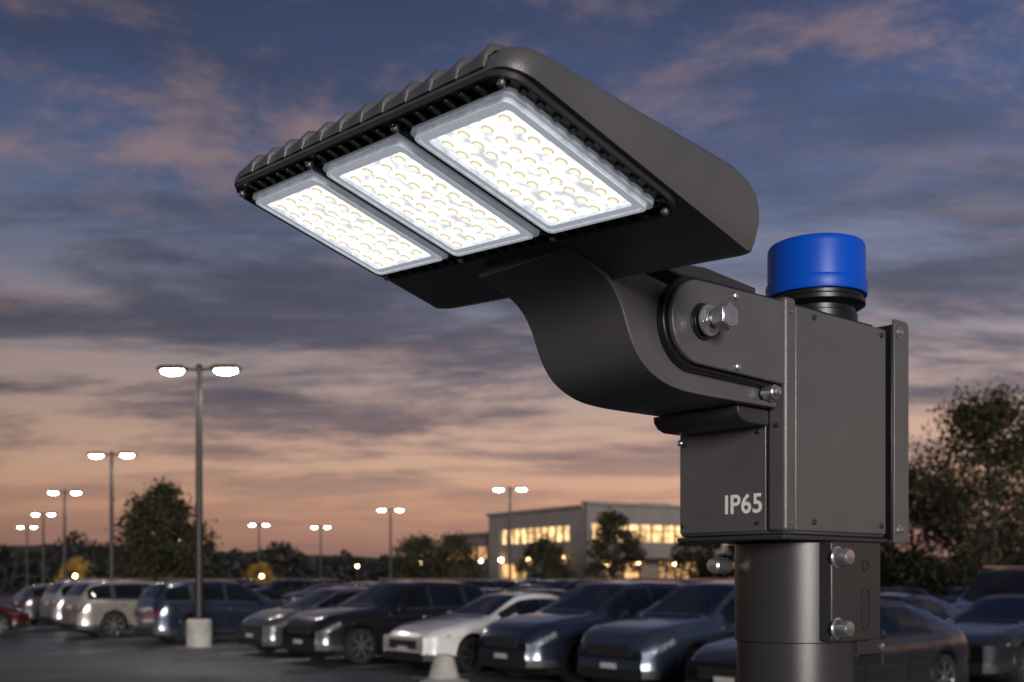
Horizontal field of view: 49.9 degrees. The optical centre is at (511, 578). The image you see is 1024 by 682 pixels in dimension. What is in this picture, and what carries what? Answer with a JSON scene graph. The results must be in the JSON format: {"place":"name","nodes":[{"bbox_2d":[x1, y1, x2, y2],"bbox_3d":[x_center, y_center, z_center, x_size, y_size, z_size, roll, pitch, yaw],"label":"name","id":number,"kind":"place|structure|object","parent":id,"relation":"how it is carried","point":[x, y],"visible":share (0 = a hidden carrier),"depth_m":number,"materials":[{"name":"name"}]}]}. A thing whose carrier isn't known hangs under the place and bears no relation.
{"place":"outdoors","nodes":[
{"label":"outdoors","id":0,"kind":"place"},
{"bbox_2d":[0,544,392,574],"bbox_3d":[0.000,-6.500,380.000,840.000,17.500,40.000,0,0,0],"label":"hills","id":1,"kind":"structure","parent":0,"point":[36,548],"depth_m":396.27,"materials":[{"name":"plant"}]},
{"bbox_2d":[0,584,1007,681],"bbox_3d":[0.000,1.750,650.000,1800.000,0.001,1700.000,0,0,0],"label":"ground","id":2,"kind":"structure","parent":0,"point":[35,653],"depth_m":22.35,"materials":[{"name":"grey asphalt"}]},
{"bbox_2d":[0,605,29,636],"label":"parked car","id":3,"kind":"object","parent":2,"relation":"on","point":[12,619],"visible":1,"depth_m":33.13,"materials":[{"name":"red paint"}]},
{"bbox_2d":[16,526,37,586],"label":"parking lot lamp","id":4,"kind":"object","parent":2,"relation":"on","point":[26,550],"visible":0.85,"depth_m":114.93,"materials":[{"name":"metal"}]},
{"bbox_2d":[11,584,51,624],"bbox_3d":[-16.967,0.970,42.682,4.339,1.548,2.168,0,0,-40],"label":"parked car","id":5,"kind":"object","parent":2,"relation":"on","point":[27,599],"visible":0.22,"depth_m":41.03,"materials":[{"name":"grey paint"}]},
{"bbox_2d":[31,512,55,583],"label":"parking lot lamp","id":6,"kind":"object","parent":2,"relation":"on","point":[43,563],"visible":0.79,"depth_m":91.93,"materials":[{"name":"metal"}]},
{"bbox_2d":[46,490,82,580],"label":"parking lot lamp","id":7,"kind":"object","parent":2,"relation":"on","point":[64,492],"visible":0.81,"depth_m":68.53,"materials":[{"name":"metal"}]},
{"bbox_2d":[40,578,98,624],"bbox_3d":[-14.187,0.870,39.278,4.739,1.748,2.248,0,0,-40],"label":"parked car","id":8,"kind":"object","parent":2,"relation":"on","point":[53,597],"visible":0.16,"depth_m":37.59,"materials":[{"name":"silver paint"}]},
{"bbox_2d":[53,556,96,582],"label":"autumn tree","id":9,"kind":"object","parent":2,"relation":"on","point":[82,568],"visible":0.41,"depth_m":71.63,"materials":[{"name":"plant"}]},
{"bbox_2d":[61,578,157,637],"bbox_3d":[-11.287,0.870,33.978,4.739,1.748,2.248,0,0,-41],"label":"parked car","id":10,"kind":"object","parent":2,"relation":"on","point":[105,606],"visible":0.42,"depth_m":32.43,"materials":[{"name":"beige paint"}]},
{"bbox_2d":[86,451,136,577],"bbox_3d":[-17.400,-1.880,47.800,2.160,7.260,0.640,0,0,6],"label":"parking lot lamp","id":11,"kind":"object","parent":2,"relation":"on","point":[111,518],"visible":0.76,"depth_m":47.73,"materials":[{"name":"metal"}]},
{"bbox_2d":[102,473,222,582],"bbox_3d":[-18.996,-2.101,59.855,6.464,7.710,7.042,0,0,0],"label":"tree","id":12,"kind":"object","parent":2,"relation":"on","point":[161,512],"visible":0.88,"depth_m":58.72,"materials":[{"name":"green plant"}]},
{"bbox_2d":[156,364,241,646],"bbox_3d":[-8.050,-1.880,28.300,2.160,7.260,0.640,0,0,3],"label":"parking lot lamp","id":13,"kind":"object","parent":2,"relation":"on","point":[198,629],"visible":1,"depth_m":28.22,"materials":[{"name":"metal"}]},
{"bbox_2d":[134,578,289,642],"bbox_3d":[-7.987,0.870,30.778,4.739,1.748,2.248,0,0,-40],"label":"parked car","id":14,"kind":"object","parent":2,"relation":"on","point":[164,611],"visible":0.6,"depth_m":29.53,"materials":[{"name":"blue paint"}]},
{"bbox_2d":[224,578,250,583],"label":"parked car","id":15,"kind":"object","parent":2,"relation":"on","point":[240,580],"visible":0.06,"depth_m":71.25,"materials":[{"name":"paint"}]},
{"bbox_2d":[243,583,265,588],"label":"parked car","id":16,"kind":"object","parent":2,"relation":"on","point":[253,585],"visible":0.07,"depth_m":69.13,"materials":[{"name":"paint"}]},
{"bbox_2d":[248,523,269,575],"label":"parking lot lamp","id":17,"kind":"object","parent":2,"relation":"on","point":[258,524],"visible":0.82,"depth_m":109.93,"materials":[{"name":"metal"}]},
{"bbox_2d":[243,561,276,583],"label":"autumn tree","id":18,"kind":"object","parent":2,"relation":"on","point":[263,569],"visible":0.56,"depth_m":77.58,"materials":[{"name":"plant"}]},
{"bbox_2d":[24,625,495,677],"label":"parking markings","id":19,"kind":"object","parent":2,"relation":"on","point":[279,651],"visible":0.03,"depth_m":25.56,"materials":[{"name":"paint"}]},
{"bbox_2d":[251,578,314,600],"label":"parked car","id":20,"kind":"object","parent":2,"relation":"on","point":[275,589],"visible":0.38,"depth_m":67.41,"materials":[{"name":"black paint"}]},
{"bbox_2d":[238,586,367,655],"bbox_3d":[-4.274,0.970,26.276,4.339,1.548,2.168,0,0,-39],"label":"parked car","id":21,"kind":"object","parent":2,"relation":"on","point":[261,631],"visible":0.42,"depth_m":25.17,"materials":[{"name":"grey paint"}]},
{"bbox_2d":[279,583,338,601],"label":"parked car","id":22,"kind":"object","parent":2,"relation":"on","point":[290,597],"visible":0.23,"depth_m":62.94,"materials":[{"name":"paint"}]},
{"bbox_2d":[311,526,330,577],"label":"parking lot lamp","id":23,"kind":"object","parent":2,"relation":"on","point":[320,548],"visible":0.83,"depth_m":114.92,"materials":[{"name":"metal"}]},
{"bbox_2d":[309,578,345,583],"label":"parked car","id":24,"kind":"object","parent":2,"relation":"on","point":[324,580],"visible":0.11,"depth_m":72.45,"materials":[{"name":"blue paint"}]},
{"bbox_2d":[335,583,363,586],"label":"parked car","id":25,"kind":"object","parent":2,"relation":"on","point":[349,585],"visible":0.09,"depth_m":61.68,"materials":[{"name":"grey paint"}]},
{"bbox_2d":[353,581,378,583],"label":"parked car","id":26,"kind":"object","parent":2,"relation":"on","point":[369,582],"visible":0.06,"depth_m":68.36,"materials":[{"name":"beige paint"}]},
{"bbox_2d":[359,583,374,586],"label":"parked car","id":27,"kind":"object","parent":2,"relation":"on","point":[366,585],"visible":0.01,"depth_m":59.78,"materials":[{"name":"silver paint"}]},
{"bbox_2d":[282,578,485,663],"bbox_3d":[-2.594,0.870,23.973,4.739,1.748,2.248,0,0,-41],"label":"parked car","id":28,"kind":"object","parent":2,"relation":"on","point":[355,629],"visible":0.71,"depth_m":22.80,"materials":[{"name":"black paint"}]},
{"bbox_2d":[377,508,403,580],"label":"parking lot lamp","id":29,"kind":"object","parent":2,"relation":"on","point":[390,540],"visible":0.81,"depth_m":85.94,"materials":[{"name":"metal"}]},
{"bbox_2d":[383,531,450,580],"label":"tree","id":30,"kind":"object","parent":2,"relation":"on","point":[412,549],"visible":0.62,"depth_m":90.97,"materials":[{"name":"green plant"}]},
{"bbox_2d":[418,654,468,681],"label":"concrete bollard","id":31,"kind":"object","parent":2,"relation":"on","point":[443,668],"visible":1,"depth_m":17.88,"materials":[{"name":"grey concrete"}]},
{"bbox_2d":[414,528,490,580],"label":"tree","id":32,"kind":"object","parent":2,"relation":"on","point":[467,562],"visible":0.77,"depth_m":83.12,"materials":[{"name":"green plant"}]},
{"bbox_2d":[440,532,488,577],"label":"side wing","id":33,"kind":"structure","parent":2,"relation":"on","point":[480,540],"depth_m":103.22,"materials":[{"name":"grey concrete"}]},
{"bbox_2d":[384,592,559,672],"bbox_3d":[-0.188,1.010,21.804,4.789,1.467,2.208,0,0,-40],"label":"parked car","id":34,"kind":"object","parent":2,"relation":"on","point":[455,633],"visible":0.59,"depth_m":20.42,"materials":[{"name":"white paint"}]},
{"bbox_2d":[447,578,497,588],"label":"parked car","id":35,"kind":"object","parent":2,"relation":"on","point":[485,584],"visible":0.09,"depth_m":54.02,"materials":[{"name":"paint"}]},
{"bbox_2d":[481,588,510,594],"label":"parked car","id":36,"kind":"object","parent":2,"relation":"on","point":[487,591],"visible":0.05,"depth_m":31.25,"materials":[{"name":"paint"}]},
{"bbox_2d":[487,578,509,588],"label":"parked car","id":37,"kind":"object","parent":2,"relation":"on","point":[498,582],"visible":0.06,"depth_m":58.09,"materials":[{"name":"paint"}]},
{"bbox_2d":[492,486,527,579],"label":"parking lot lamp","id":38,"kind":"object","parent":2,"relation":"on","point":[509,556],"visible":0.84,"depth_m":65.92,"materials":[{"name":"metal"}]},
{"bbox_2d":[0,531,1023,594],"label":"distant tree line","id":39,"kind":"object","parent":2,"relation":"on","point":[281,559],"visible":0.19,"depth_m":118.58,"materials":[{"name":"green plant"}]},
{"bbox_2d":[499,578,542,589],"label":"parked car","id":40,"kind":"object","parent":2,"relation":"on","point":[506,585],"visible":0.09,"depth_m":56.03,"materials":[{"name":"grey paint"}]},
{"bbox_2d":[508,584,544,591],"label":"parked car","id":41,"kind":"object","parent":2,"relation":"on","point":[520,587],"visible":0.09,"depth_m":49.53,"materials":[{"name":"grey paint"}]},
{"bbox_2d":[515,589,566,596],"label":"parked car","id":42,"kind":"object","parent":2,"relation":"on","point":[556,592],"visible":0.06,"depth_m":29.20,"materials":[{"name":"blue paint"}]},
{"bbox_2d":[512,532,576,579],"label":"tree","id":43,"kind":"object","parent":2,"relation":"on","point":[545,551],"visible":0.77,"depth_m":79.29,"materials":[{"name":"green plant"}]},
{"bbox_2d":[534,578,563,584],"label":"parked car","id":44,"kind":"object","parent":2,"relation":"on","point":[544,582],"visible":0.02,"depth_m":54.28,"materials":[{"name":"paint"}]},
{"bbox_2d":[541,578,600,590],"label":"parked car","id":45,"kind":"object","parent":2,"relation":"on","point":[566,584],"visible":0.07,"depth_m":47.43,"materials":[{"name":"paint"}]},
{"bbox_2d":[234,44,908,681],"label":"led area light","id":46,"kind":"object","parent":2,"relation":"on","point":[582,224],"visible":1,"depth_m":1.83,"materials":[{"name":"metal"}]},
{"bbox_2d":[477,578,683,681],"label":"parked car","id":47,"kind":"object","parent":2,"relation":"on","point":[547,639],"visible":0.53,"depth_m":18.52,"materials":[{"name":"blue paint"}]},
{"bbox_2d":[500,524,707,577],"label":"mullions and canopy","id":48,"kind":"object","parent":2,"relation":"on","point":[639,530],"visible":0.31,"depth_m":92.38,"materials":[{"name":"metal"}]},
{"bbox_2d":[489,504,734,577],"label":"walls","id":49,"kind":"structure","parent":2,"relation":"on","point":[578,521],"depth_m":91.66,"materials":[{"name":"paint"}]},
{"bbox_2d":[485,501,679,515],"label":"roof","id":50,"kind":"structure","parent":49,"relation":"on","point":[647,504],"depth_m":91.27,"materials":[{"name":"paint"}]},
{"bbox_2d":[503,523,734,579],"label":"windows","id":51,"kind":"structure","parent":49,"relation":"attached to","point":[668,537],"depth_m":93.37,"materials":[{"name":"yellow glass"}]},
{"bbox_2d":[578,506,648,577],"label":"tree","id":52,"kind":"object","parent":2,"relation":"on","point":[609,522],"visible":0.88,"depth_m":73.46,"materials":[{"name":"green plant"}]},
{"bbox_2d":[578,578,734,681],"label":"parked car","id":53,"kind":"object","parent":2,"relation":"on","point":[663,639],"visible":0.55,"depth_m":16.37,"materials":[{"name":"paint"}]},
{"bbox_2d":[656,530,734,577],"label":"tree","id":54,"kind":"object","parent":2,"relation":"on","point":[700,565],"visible":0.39,"depth_m":69.42,"materials":[{"name":"green plant"}]},
{"bbox_2d":[718,544,734,577],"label":"tree","id":55,"kind":"object","parent":2,"relation":"on","point":[731,548],"visible":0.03,"depth_m":67.93,"materials":[{"name":"green plant"}]},
{"bbox_2d":[686,600,968,681],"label":"parked car","id":56,"kind":"object","parent":2,"relation":"on","point":[921,645],"visible":0.48,"depth_m":15.02,"materials":[{"name":"paint"}]},
{"bbox_2d":[880,523,933,586],"bbox_3d":[14.775,-0.967,46.060,5.435,6.325,6.232,0,0,-28],"label":"tree","id":57,"kind":"object","parent":2,"relation":"on","point":[888,573],"visible":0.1,"depth_m":44.67,"materials":[{"name":"green plant"}]},
{"bbox_2d":[887,586,928,593],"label":"parked car","id":58,"kind":"object","parent":2,"relation":"on","point":[907,587],"visible":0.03,"depth_m":40.62,"materials":[{"name":"blue paint"}]},
{"bbox_2d":[880,587,939,599],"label":"parked car","id":59,"kind":"object","parent":2,"relation":"on","point":[898,590],"visible":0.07,"depth_m":35.48,"materials":[{"name":"blue paint"}]},
{"bbox_2d":[880,593,961,618],"bbox_3d":[7.128,1.010,21.333,4.789,1.467,2.208,0,0,-40],"label":"parked car","id":60,"kind":"object","parent":2,"relation":"on","point":[935,606],"visible":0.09,"depth_m":21.19,"materials":[{"name":"paint"}]},
{"bbox_2d":[879,444,988,594],"bbox_3d":[19.087,-1.857,51.923,7.745,8.720,8.283,0,0,-34],"label":"tree","id":61,"kind":"object","parent":2,"relation":"on","point":[940,536],"visible":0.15,"depth_m":50.54,"materials":[{"name":"green plant"}]},
{"bbox_2d":[931,586,968,603],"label":"parked car","id":62,"kind":"object","parent":2,"relation":"on","point":[948,595],"visible":0.09,"depth_m":38.16,"materials":[{"name":"grey paint"}]},
{"bbox_2d":[893,371,1023,591],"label":"tree","id":63,"kind":"object","parent":2,"relation":"on","point":[996,416],"visible":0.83,"depth_m":39.31,"materials":[{"name":"green plant"}]},
{"bbox_2d":[939,594,1023,681],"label":"parked car","id":64,"kind":"object","parent":2,"relation":"on","point":[991,627],"visible":0.63,"depth_m":17.69,"materials":[{"name":"paint"}]},
{"bbox_2d":[950,416,1023,572],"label":"tree","id":65,"kind":"object","parent":2,"relation":"on","point":[1016,494],"visible":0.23,"depth_m":41.68,"materials":[{"name":"green plant"}]},
{"bbox_2d":[950,566,1023,610],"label":"parked car","id":66,"kind":"object","parent":2,"relation":"on","point":[1004,580],"visible":0.17,"depth_m":25.58,"materials":[{"name":"paint"}]},
{"bbox_2d":[0,0,1023,561],"label":"sky","id":67,"kind":"structure","parent":0,"point":[130,247],"materials":[{"name":"blue"}]},
{"bbox_2d":[658,581,704,583],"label":"parked car","id":68,"kind":"object","parent":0,"point":[685,582],"visible":0.01,"depth_m":48.01,"materials":[{"name":"grey paint"}]}
]}

